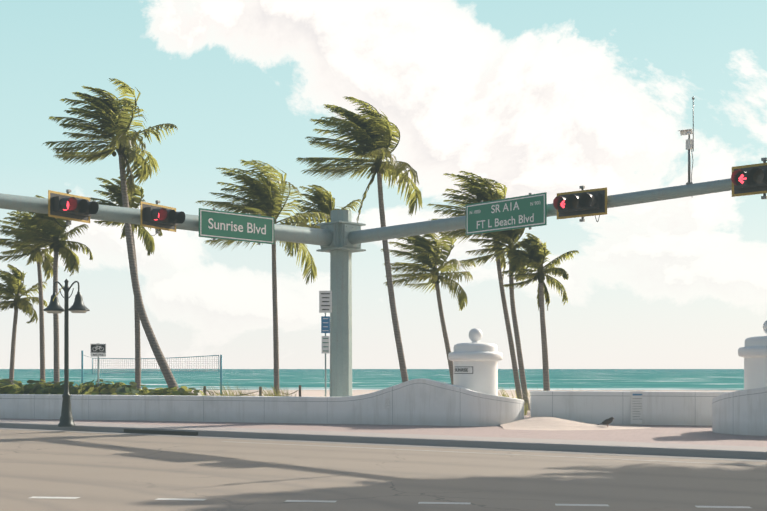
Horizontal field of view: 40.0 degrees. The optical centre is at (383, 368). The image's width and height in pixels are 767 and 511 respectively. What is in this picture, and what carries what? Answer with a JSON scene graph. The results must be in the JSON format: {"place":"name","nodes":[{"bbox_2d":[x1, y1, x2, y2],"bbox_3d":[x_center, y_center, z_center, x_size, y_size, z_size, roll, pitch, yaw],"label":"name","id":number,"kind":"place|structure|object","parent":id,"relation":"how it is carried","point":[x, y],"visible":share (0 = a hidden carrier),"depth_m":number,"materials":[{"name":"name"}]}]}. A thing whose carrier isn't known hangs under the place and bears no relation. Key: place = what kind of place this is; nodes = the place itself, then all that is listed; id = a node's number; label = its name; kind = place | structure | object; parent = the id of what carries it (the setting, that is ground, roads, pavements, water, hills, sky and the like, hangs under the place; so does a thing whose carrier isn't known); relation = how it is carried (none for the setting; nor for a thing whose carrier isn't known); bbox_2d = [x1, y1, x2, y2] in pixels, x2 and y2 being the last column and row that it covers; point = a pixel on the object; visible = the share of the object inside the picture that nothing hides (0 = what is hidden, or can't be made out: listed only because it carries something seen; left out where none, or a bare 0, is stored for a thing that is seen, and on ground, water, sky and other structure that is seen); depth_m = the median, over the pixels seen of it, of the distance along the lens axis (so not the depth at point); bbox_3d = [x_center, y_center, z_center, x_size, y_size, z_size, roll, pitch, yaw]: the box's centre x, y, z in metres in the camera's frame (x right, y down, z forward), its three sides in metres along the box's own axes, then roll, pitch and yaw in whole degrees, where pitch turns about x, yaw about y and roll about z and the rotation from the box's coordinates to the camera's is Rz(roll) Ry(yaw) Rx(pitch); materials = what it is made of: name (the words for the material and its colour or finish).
{"place":"outdoors","nodes":[
{"label":"outdoors","id":0,"kind":"place"},
{"bbox_2d":[0,369,743,389],"bbox_3d":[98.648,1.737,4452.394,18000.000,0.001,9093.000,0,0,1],"label":"ocean","id":1,"kind":"structure","parent":0,"point":[571,379],"depth_m":190.31,"materials":[{"name":"teal liquid"}]},
{"bbox_2d":[5,390,741,450],"bbox_3d":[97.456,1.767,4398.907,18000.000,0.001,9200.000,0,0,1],"label":"sand ground","id":2,"kind":"structure","parent":0,"point":[312,393],"depth_m":82.37,"materials":[{"name":"beige sand"}]},
{"bbox_2d":[3,195,92,383],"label":"palm","id":3,"kind":"object","parent":2,"relation":"on","point":[54,235],"visible":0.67,"depth_m":45.17,"materials":[{"name":"green plant"}]},
{"bbox_2d":[42,78,178,389],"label":"palm","id":4,"kind":"object","parent":2,"relation":"on","point":[113,114],"visible":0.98,"depth_m":40.03,"materials":[{"name":"green plant"}]},
{"bbox_2d":[88,177,162,388],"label":"palm","id":5,"kind":"object","parent":2,"relation":"on","point":[146,237],"visible":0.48,"depth_m":46.13,"materials":[{"name":"green plant"}]},
{"bbox_2d":[81,351,221,393],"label":"volleyball net","id":6,"kind":"object","parent":2,"relation":"on","point":[189,370],"visible":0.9,"depth_m":60.31,"materials":[{"name":"grey fabric"}]},
{"bbox_2d":[202,385,300,396],"bbox_3d":[-4.674,1.192,37.498,4.858,1.150,2.076,0,0,-31],"label":"dune fence","id":7,"kind":"object","parent":2,"relation":"on","point":[260,389],"visible":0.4,"depth_m":37.61,"materials":[{"name":"brown wood"}]},
{"bbox_2d":[196,160,330,393],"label":"palm","id":8,"kind":"object","parent":2,"relation":"on","point":[264,194],"visible":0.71,"depth_m":46.80,"materials":[{"name":"green plant"}]},
{"bbox_2d":[289,185,360,228],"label":"palm","id":9,"kind":"object","parent":2,"relation":"on","point":[324,200],"visible":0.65,"depth_m":51.79,"materials":[{"name":"green plant"}]},
{"bbox_2d":[295,96,422,382],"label":"palm","id":10,"kind":"object","parent":2,"relation":"on","point":[374,135],"visible":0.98,"depth_m":43.76,"materials":[{"name":"green plant"}]},
{"bbox_2d":[145,383,580,414],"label":"dune grass","id":11,"kind":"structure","parent":2,"relation":"on","point":[283,393],"depth_m":36.20,"materials":[{"name":"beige plant"}]},
{"bbox_2d":[381,232,475,384],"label":"palm","id":12,"kind":"object","parent":2,"relation":"on","point":[429,255],"visible":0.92,"depth_m":49.60,"materials":[{"name":"green plant"}]},
{"bbox_2d":[427,171,521,398],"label":"palm","id":13,"kind":"object","parent":2,"relation":"on","point":[483,191],"visible":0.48,"depth_m":45.76,"materials":[{"name":"green plant"}]},
{"bbox_2d":[463,228,538,410],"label":"palm","id":14,"kind":"object","parent":2,"relation":"on","point":[513,265],"visible":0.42,"depth_m":44.76,"materials":[{"name":"green plant"}]},
{"bbox_2d":[502,233,578,390],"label":"palm","id":15,"kind":"object","parent":2,"relation":"on","point":[536,260],"visible":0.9,"depth_m":43.75,"materials":[{"name":"green plant"}]},
{"bbox_2d":[0,429,766,510],"bbox_3d":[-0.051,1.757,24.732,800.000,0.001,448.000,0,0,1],"label":"road asphalt","id":16,"kind":"structure","parent":0,"point":[106,472],"depth_m":16.91,"materials":[{"name":"grey asphalt"}]},
{"bbox_2d":[30,441,766,507],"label":"road markings","id":17,"kind":"object","parent":16,"relation":"on","point":[447,502],"visible":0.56,"depth_m":14.15,"materials":[{"name":"paint"}]},
{"bbox_2d":[0,411,766,461],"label":"pavement","id":18,"kind":"structure","parent":0,"point":[678,441],"depth_m":25.44,"materials":[{"name":"concrete"}]},
{"bbox_2d":[0,264,46,384],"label":"palm","id":19,"kind":"object","parent":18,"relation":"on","point":[16,286],"visible":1,"depth_m":52.29,"materials":[{"name":"green plant"}]},
{"bbox_2d":[0,210,65,382],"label":"palm","id":20,"kind":"object","parent":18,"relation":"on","point":[39,257],"visible":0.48,"depth_m":48.24,"materials":[{"name":"green plant"}]},
{"bbox_2d":[43,279,89,426],"bbox_3d":[-8.864,-0.458,29.489,1.337,4.130,0.587,0,0,13],"label":"lamp post","id":21,"kind":"object","parent":18,"relation":"on","point":[55,307],"visible":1,"depth_m":29.43,"materials":[{"name":"black metal"}]},
{"bbox_2d":[91,343,105,386],"bbox_3d":[-9.516,0.457,35.197,0.500,2.620,0.072,0,0,-6],"label":"bike lane sign","id":22,"kind":"object","parent":18,"relation":"on","point":[98,349],"visible":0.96,"depth_m":35.17,"materials":[{"name":"white metal"}]},
{"bbox_2d":[0,378,205,395],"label":"hedge","id":23,"kind":"object","parent":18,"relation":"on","point":[40,387],"visible":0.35,"depth_m":35.25,"materials":[{"name":"green plant"}]},
{"bbox_2d":[124,429,197,434],"bbox_3d":[-5.973,1.692,28.209,2.600,0.090,0.050,0,0,31],"label":"drain slot","id":24,"kind":"object","parent":18,"relation":"on","point":[160,432],"visible":0.93,"depth_m":28.19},
{"bbox_2d":[0,378,523,425],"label":"wave wall","id":25,"kind":"structure","parent":18,"relation":"on","point":[424,401],"depth_m":31.09,"materials":[{"name":"white concrete"}]},
{"bbox_2d":[385,398,389,408],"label":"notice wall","id":26,"kind":"structure","parent":25,"relation":"attached to","point":[387,402],"depth_m":30.28,"materials":[{"name":"concrete"}]},
{"bbox_2d":[325,313,325,396],"bbox_3d":[-1.737,-0.318,31.631,0.046,4.050,0.046,0,0,-21],"label":"regulatory sign post","id":27,"kind":"object","parent":18,"relation":"on","point":[325,368],"visible":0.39,"depth_m":31.61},
{"bbox_2d":[319,291,331,312],"bbox_3d":[-1.736,-2.013,31.595,0.380,0.660,0.006,0,0,-2],"label":"sign","id":28,"kind":"object","parent":27,"relation":"attached to","point":[325,301],"visible":1,"depth_m":31.59,"materials":[{"name":"white metal"}]},
{"bbox_2d":[321,316,329,332],"bbox_3d":[-1.736,-1.323,31.595,0.260,0.500,0.006,0,0,-2],"label":"blue sign","id":29,"kind":"object","parent":27,"relation":"attached to","point":[325,324],"visible":1,"depth_m":31.59,"materials":[{"name":"blue metal"}]},
{"bbox_2d":[322,336,329,352],"bbox_3d":[-1.736,-0.723,31.595,0.240,0.520,0.006,0,0,-2],"label":"sign","id":30,"kind":"object","parent":27,"relation":"attached to","point":[325,344],"visible":1,"depth_m":31.59,"materials":[{"name":"white metal"}]},
{"bbox_2d":[0,178,731,396],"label":"mast arm pole","id":31,"kind":"object","parent":18,"relation":"on","point":[340,237],"visible":0.52,"depth_m":31.25,"materials":[{"name":"grey metal"}]},
{"bbox_2d":[48,189,98,226],"bbox_3d":[-7.667,-3.967,25.984,1.161,0.911,1.277,0,0,1],"label":"signal","id":32,"kind":"object","parent":31,"relation":"attached to","point":[67,206],"visible":1,"depth_m":25.82,"materials":[{"name":"black metal"}]},
{"bbox_2d":[140,200,184,235],"bbox_3d":[-5.835,-3.964,27.678,1.173,0.917,1.277,0,0,1],"label":"signal","id":33,"kind":"object","parent":31,"relation":"attached to","point":[156,216],"visible":0.98,"depth_m":27.48,"materials":[{"name":"black metal"}]},
{"bbox_2d":[199,208,273,244],"bbox_3d":[-4.090,-3.973,29.494,2.550,0.880,0.064,0,0,-43],"label":"street sign","id":34,"kind":"object","parent":31,"relation":"attached to","point":[227,217],"visible":0.94,"depth_m":29.42,"materials":[{"name":"metal"}]},
{"bbox_2d":[208,218,265,234],"bbox_3d":[-4.072,-3.979,29.469,1.948,0.290,0.001,0,0,-43],"label":"sign lettering","id":35,"kind":"object","parent":34,"relation":"attached to","point":[248,228],"visible":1,"depth_m":29.43},
{"bbox_2d":[466,192,546,235],"bbox_3d":[3.149,-3.993,27.299,0.064,0.920,2.720,0,0,-43],"label":"sign","id":36,"kind":"object","parent":31,"relation":"attached to","point":[527,210],"visible":1,"depth_m":27.20,"materials":[{"name":"metal"}]},
{"bbox_2d":[491,201,518,212],"bbox_3d":[3.145,-4.175,27.259,0.001,0.217,0.949,0,0,-43],"label":"sign lettering","id":37,"kind":"object","parent":36,"relation":"attached to","point":[515,206],"visible":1,"depth_m":27.25},
{"bbox_2d":[477,213,533,228],"bbox_3d":[3.128,-3.814,27.277,0.001,0.214,1.927,0,0,-43],"label":"sign lettering","id":38,"kind":"object","parent":36,"relation":"attached to","point":[506,222],"visible":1,"depth_m":27.19},
{"bbox_2d":[553,186,606,221],"bbox_3d":[4.778,-3.974,25.480,1.360,0.897,0.984,0,0,39],"label":"signal","id":39,"kind":"object","parent":31,"relation":"attached to","point":[582,203],"visible":1,"depth_m":25.33,"materials":[{"name":"black metal"}]},
{"bbox_2d":[679,96,694,184],"bbox_3d":[6.761,-4.973,23.601,0.457,2.260,0.216,0,0,-32],"label":"video detector","id":40,"kind":"object","parent":31,"relation":"on","point":[689,144],"visible":0.9,"depth_m":23.65,"materials":[{"name":"metal"}]},
{"bbox_2d":[731,157,766,198],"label":"signal","id":41,"kind":"object","parent":31,"relation":"attached to","point":[751,179],"visible":1,"depth_m":22.13,"materials":[{"name":"black metal"}]},
{"bbox_2d":[448,328,502,395],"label":"pillar","id":42,"kind":"structure","parent":18,"relation":"on","point":[482,359],"depth_m":30.37,"materials":[{"name":"white paint"}]},
{"bbox_2d":[454,367,472,373],"bbox_3d":[2.283,0.037,30.492,0.705,0.210,0.106,0,0,43],"label":"plaque","id":43,"kind":"object","parent":42,"relation":"attached to","point":[470,370],"visible":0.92,"depth_m":30.41,"materials":[{"name":"white metal"}]},
{"bbox_2d":[500,416,651,429],"bbox_3d":[5.767,1.486,29.963,5.000,0.255,5.000,0,0,1],"label":"sand drift","id":44,"kind":"object","parent":18,"relation":"on","point":[543,423],"visible":0.75,"depth_m":28.83,"materials":[{"name":"beige sand"}]},
{"bbox_2d":[597,417,613,426],"bbox_3d":[6.075,1.459,28.768,0.465,0.299,0.146,0,0,19],"label":"pigeon","id":45,"kind":"object","parent":44,"relation":"on","point":[607,421],"visible":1,"depth_m":28.70,"materials":[{"name":"grey"}]},
{"bbox_2d":[530,391,728,425],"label":"screen wall","id":46,"kind":"structure","parent":18,"relation":"on","point":[694,408],"depth_m":30.32,"materials":[{"name":"white concrete"}]},
{"bbox_2d":[630,391,644,423],"bbox_3d":[7.373,1.107,30.215,0.620,0.920,0.008,0,0,-9],"label":"information sign","id":47,"kind":"object","parent":46,"relation":"attached to","point":[635,407],"visible":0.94,"depth_m":30.19,"materials":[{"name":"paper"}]},
{"bbox_2d":[0,0,766,368],"label":"sky","id":48,"kind":"structure","parent":0,"point":[553,97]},
{"bbox_2d":[712,387,766,435],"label":"wave wall","id":49,"kind":"structure","parent":0,"point":[742,412],"depth_m":25.64,"materials":[{"name":"white concrete"}]},
{"bbox_2d":[738,320,766,389],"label":"pillar","id":50,"kind":"structure","parent":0,"point":[753,352],"depth_m":26.20,"materials":[{"name":"white paint"}]}
]}

